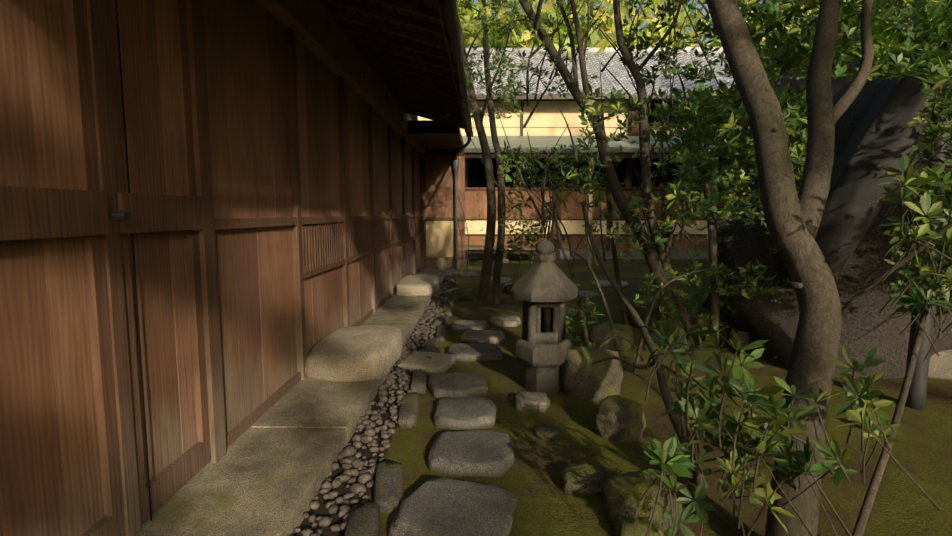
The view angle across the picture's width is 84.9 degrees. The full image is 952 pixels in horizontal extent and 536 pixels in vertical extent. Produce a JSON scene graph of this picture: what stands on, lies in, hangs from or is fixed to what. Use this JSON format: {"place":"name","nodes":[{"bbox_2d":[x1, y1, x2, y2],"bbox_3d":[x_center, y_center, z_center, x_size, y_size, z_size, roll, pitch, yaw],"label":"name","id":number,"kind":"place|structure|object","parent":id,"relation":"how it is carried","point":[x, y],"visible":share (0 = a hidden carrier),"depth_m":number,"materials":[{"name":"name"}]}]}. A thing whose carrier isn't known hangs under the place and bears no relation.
{"place":"outdoors","nodes":[
{"label":"outdoors","id":0,"kind":"place"},
{"bbox_2d":[437,257,445,269],"bbox_3d":[-0.887,-0.106,13.275,0.230,0.310,0.231,0,6,1],"label":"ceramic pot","id":1,"kind":"object","parent":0,"point":[441,263],"visible":1,"depth_m":13.19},
{"bbox_2d":[460,0,818,46],"label":"sky","id":2,"kind":"structure","parent":0,"point":[698,6],"materials":[{"name":"white"}]},
{"bbox_2d":[366,259,951,535],"bbox_3d":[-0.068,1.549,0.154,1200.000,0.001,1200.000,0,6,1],"label":"ground","id":3,"kind":"structure","parent":0,"point":[903,505],"depth_m":3.54,"materials":[{"name":"green plant"}]},
{"bbox_2d":[0,0,465,535],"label":"timber house","id":4,"kind":"structure","parent":3,"relation":"on","point":[211,229],"depth_m":2.73,"materials":[{"name":"brown wood"}]},
{"bbox_2d":[422,149,464,268],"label":"recess wall","id":5,"kind":"structure","parent":4,"relation":"attached to","point":[438,200],"depth_m":13.34,"materials":[{"name":"beige paint"}]},
{"bbox_2d":[438,0,472,268],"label":"gutter downpipe","id":6,"kind":"object","parent":4,"relation":"attached to","point":[450,19],"visible":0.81,"depth_m":5.42,"materials":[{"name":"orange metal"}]},
{"bbox_2d":[136,269,462,535],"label":"stone walk","id":7,"kind":"structure","parent":3,"relation":"on","point":[266,474],"depth_m":3.02,"materials":[{"name":"stone"}]},
{"bbox_2d":[305,325,401,381],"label":"stone step","id":8,"kind":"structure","parent":7,"relation":"on","point":[357,353],"depth_m":4.63,"materials":[{"name":"stone"}]},
{"bbox_2d":[396,275,438,295],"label":"stone step","id":9,"kind":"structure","parent":7,"relation":"on","point":[417,285],"depth_m":9.15,"materials":[{"name":"stone"}]},
{"bbox_2d":[344,502,380,535],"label":"kerb stone","id":10,"kind":"object","parent":3,"relation":"on","point":[364,520],"visible":1,"depth_m":2.51,"materials":[{"name":"grey stone"}]},
{"bbox_2d":[289,274,457,535],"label":"drain pebbles","id":11,"kind":"object","parent":3,"relation":"on","point":[364,474],"visible":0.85,"depth_m":3.52,"materials":[{"name":"grey gravel"}]},
{"bbox_2d":[373,459,402,513],"bbox_3d":[-0.495,1.227,2.948,0.163,0.093,0.491,-1,6,-9],"label":"kerb stone","id":12,"kind":"object","parent":3,"relation":"on","point":[388,491],"visible":0.96,"depth_m":2.87,"materials":[{"name":"grey stone"}]},
{"bbox_2d":[398,392,418,428],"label":"kerb stone","id":13,"kind":"object","parent":3,"relation":"on","point":[408,411],"visible":0.98,"depth_m":3.93,"materials":[{"name":"grey stone"}]},
{"bbox_2d":[411,370,425,394],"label":"kerb stone","id":14,"kind":"object","parent":3,"relation":"on","point":[418,383],"visible":0.92,"depth_m":4.57,"materials":[{"name":"grey stone"}]},
{"bbox_2d":[397,351,455,374],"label":"stepping stone","id":15,"kind":"object","parent":3,"relation":"on","point":[439,363],"visible":0.85,"depth_m":5.22,"materials":[{"name":"stone"}]},
{"bbox_2d":[425,337,439,347],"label":"kerb stone","id":16,"kind":"object","parent":3,"relation":"on","point":[433,342],"visible":0.73,"depth_m":6.10,"materials":[{"name":"grey stone"}]},
{"bbox_2d":[425,347,439,353],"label":"kerb stone","id":17,"kind":"object","parent":3,"relation":"on","point":[433,349],"visible":0.21,"depth_m":5.73,"materials":[{"name":"grey stone"}]},
{"bbox_2d":[436,323,445,341],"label":"kerb stone","id":18,"kind":"object","parent":3,"relation":"on","point":[441,332],"visible":0.9,"depth_m":6.62,"materials":[{"name":"grey stone"}]},
{"bbox_2d":[433,314,448,326],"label":"kerb stone","id":19,"kind":"object","parent":3,"relation":"on","point":[442,319],"visible":0.83,"depth_m":7.30,"materials":[{"name":"grey stone"}]},
{"bbox_2d":[443,303,451,316],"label":"kerb stone","id":20,"kind":"object","parent":3,"relation":"on","point":[447,308],"visible":0.77,"depth_m":8.15,"materials":[{"name":"grey stone"}]},
{"bbox_2d":[445,298,457,306],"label":"kerb stone","id":21,"kind":"object","parent":3,"relation":"on","point":[452,302],"visible":0.69,"depth_m":8.84,"materials":[{"name":"grey stone"}]},
{"bbox_2d":[388,477,517,535],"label":"stepping stone","id":22,"kind":"object","parent":3,"relation":"on","point":[436,506],"visible":1,"depth_m":2.61,"materials":[{"name":"stone"}]},
{"bbox_2d":[427,372,487,398],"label":"stepping stone","id":23,"kind":"object","parent":3,"relation":"on","point":[462,384],"visible":0.85,"depth_m":4.53,"materials":[{"name":"stone"}]},
{"bbox_2d":[445,288,471,293],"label":"stepping stone","id":24,"kind":"object","parent":3,"relation":"on","point":[449,290],"visible":0.17,"depth_m":10.05,"materials":[{"name":"stone"}]},
{"bbox_2d":[450,288,474,300],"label":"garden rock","id":25,"kind":"object","parent":3,"relation":"on","point":[462,294],"visible":0.79,"depth_m":9.28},
{"bbox_2d":[434,396,496,429],"bbox_3d":[-0.081,1.117,4.013,0.483,0.099,0.551,0,6,1],"label":"stepping stone","id":26,"kind":"object","parent":3,"relation":"on","point":[462,413],"visible":0.88,"depth_m":3.88,"materials":[{"name":"stone"}]},
{"bbox_2d":[456,271,478,277],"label":"stepping stone","id":27,"kind":"object","parent":3,"relation":"on","point":[467,274],"visible":0.6,"depth_m":12.74,"materials":[{"name":"stone"}]},
{"bbox_2d":[452,320,486,331],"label":"stepping stone","id":28,"kind":"object","parent":3,"relation":"on","point":[461,325],"visible":0.83,"depth_m":6.94,"materials":[{"name":"stone"}]},
{"bbox_2d":[428,429,513,476],"bbox_3d":[-0.026,1.185,3.356,0.550,0.100,0.549,0,6,1],"label":"stepping stone","id":29,"kind":"object","parent":3,"relation":"on","point":[480,453],"visible":0.94,"depth_m":3.24,"materials":[{"name":"stone"}]},
{"bbox_2d":[448,343,501,361],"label":"stepping stone","id":30,"kind":"object","parent":3,"relation":"on","point":[466,352],"visible":0.88,"depth_m":5.61,"materials":[{"name":"stone"}]},
{"bbox_2d":[461,330,504,343],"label":"stepping stone","id":31,"kind":"object","parent":3,"relation":"on","point":[483,336],"visible":0.79,"depth_m":6.30,"materials":[{"name":"stone"}]},
{"bbox_2d":[490,277,510,283],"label":"stepping stone","id":32,"kind":"object","parent":3,"relation":"on","point":[505,280],"visible":0.23,"depth_m":11.75,"materials":[{"name":"stone"}]},
{"bbox_2d":[490,315,520,326],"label":"stepping stone","id":33,"kind":"object","parent":3,"relation":"on","point":[505,321],"visible":0.92,"depth_m":7.23,"materials":[{"name":"stone"}]},
{"bbox_2d":[503,283,514,294],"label":"garden rock","id":34,"kind":"object","parent":3,"relation":"on","point":[507,289],"visible":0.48,"depth_m":10.07,"materials":[{"name":"grey stone"}]},
{"bbox_2d":[514,391,549,411],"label":"stone","id":35,"kind":"object","parent":3,"relation":"on","point":[533,401],"visible":0.79,"depth_m":4.14,"materials":[{"name":"stone"}]},
{"bbox_2d":[511,239,577,394],"bbox_3d":[0.597,0.438,4.557,0.586,1.394,0.528,0,6,1],"label":"stone lantern","id":36,"kind":"object","parent":3,"relation":"on","point":[544,288],"visible":1,"depth_m":4.42,"materials":[{"name":"stone"}]},
{"bbox_2d":[533,425,561,440],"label":"garden rock","id":37,"kind":"object","parent":3,"relation":"on","point":[546,432],"visible":0.98,"depth_m":3.62,"materials":[{"name":"grey stone"}]},
{"bbox_2d":[418,94,741,264],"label":"house","id":38,"kind":"structure","parent":3,"relation":"on","point":[546,126],"depth_m":17.29,"materials":[{"name":"paint"}]},
{"bbox_2d":[465,47,775,94],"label":"tiled roof","id":39,"kind":"structure","parent":38,"relation":"on","point":[616,69],"depth_m":18.46,"materials":[{"name":"grey tile"}]},
{"bbox_2d":[559,462,606,496],"bbox_3d":[0.615,1.204,2.988,0.266,0.141,0.245,0,6,1],"label":"garden rock","id":40,"kind":"object","parent":3,"relation":"on","point":[582,479],"visible":0.94,"depth_m":2.90,"materials":[{"name":"grey stone"}]},
{"bbox_2d":[575,291,598,298],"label":"stepping stone","id":41,"kind":"object","parent":3,"relation":"on","point":[592,296],"visible":0.31,"depth_m":9.59,"materials":[{"name":"stone"}]},
{"bbox_2d":[560,346,622,399],"bbox_3d":[1.007,0.923,4.552,0.532,0.492,0.475,0,6,1],"label":"garden rock","id":42,"kind":"object","parent":3,"relation":"on","point":[582,376],"visible":0.79,"depth_m":4.36,"materials":[{"name":"grey stone"}]},
{"bbox_2d":[592,280,628,287],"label":"stepping stone","id":43,"kind":"object","parent":3,"relation":"on","point":[606,283],"visible":0.58,"depth_m":11.08,"materials":[{"name":"stone"}]},
{"bbox_2d":[588,322,633,350],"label":"garden rock","id":44,"kind":"object","parent":3,"relation":"on","point":[600,333],"visible":0.73,"depth_m":5.99,"materials":[{"name":"grey stone"}]},
{"bbox_2d":[594,395,645,442],"bbox_3d":[1.026,1.076,3.703,0.334,0.295,0.351,5,8,41],"label":"garden rock","id":45,"kind":"object","parent":3,"relation":"on","point":[619,419],"visible":0.9,"depth_m":3.59,"materials":[{"name":"grey stone"}]},
{"bbox_2d":[615,516,663,535],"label":"garden rock","id":46,"kind":"object","parent":3,"relation":"on","point":[627,526],"visible":0.81,"depth_m":2.45,"materials":[{"name":"green stone"}]},
{"bbox_2d":[602,470,680,531],"bbox_3d":[0.837,1.194,2.667,0.358,0.276,0.324,-2,6,-21],"label":"garden rock","id":47,"kind":"object","parent":3,"relation":"on","point":[624,492],"visible":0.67,"depth_m":2.57,"materials":[{"name":"stone"}]},
{"bbox_2d":[625,299,657,326],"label":"garden rock","id":48,"kind":"object","parent":3,"relation":"on","point":[642,313],"visible":0.25,"depth_m":7.14,"materials":[{"name":"grey stone"}]},
{"bbox_2d":[441,0,951,535],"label":"tree","id":49,"kind":"object","parent":3,"relation":"on","point":[899,28],"depth_m":3.33,"materials":[{"name":"green plant"}]},
{"bbox_2d":[686,308,730,343],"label":"garden rock","id":50,"kind":"object","parent":3,"relation":"on","point":[704,321],"visible":0.29,"depth_m":6.24,"materials":[{"name":"grey stone"}]},
{"bbox_2d":[701,8,951,378],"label":"boulder","id":51,"kind":"object","parent":3,"relation":"on","point":[761,317],"visible":0.25,"depth_m":5.38,"materials":[{"name":"grey stone"}]},
{"bbox_2d":[778,44,937,284],"bbox_3d":[4.046,-1.036,5.623,1.402,2.819,1.889,4,7,36],"label":"slab boulder","id":52,"kind":"object","parent":51,"relation":"on","point":[879,139],"visible":0.56,"depth_m":4.93,"materials":[{"name":"grey stone"}]},
{"bbox_2d":[737,331,951,380],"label":"boulder","id":53,"kind":"object","parent":3,"relation":"on","point":[940,366],"visible":0.17,"depth_m":4.91,"materials":[{"name":"stone"}]},
{"bbox_2d":[905,0,951,409],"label":"tree trunk","id":54,"kind":"object","parent":3,"relation":"on","point":[916,397],"visible":0.27,"depth_m":4.12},
{"bbox_2d":[457,0,925,56],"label":"grove","id":55,"kind":"object","parent":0,"point":[598,39],"depth_m":26.52,"materials":[{"name":"green plant"}]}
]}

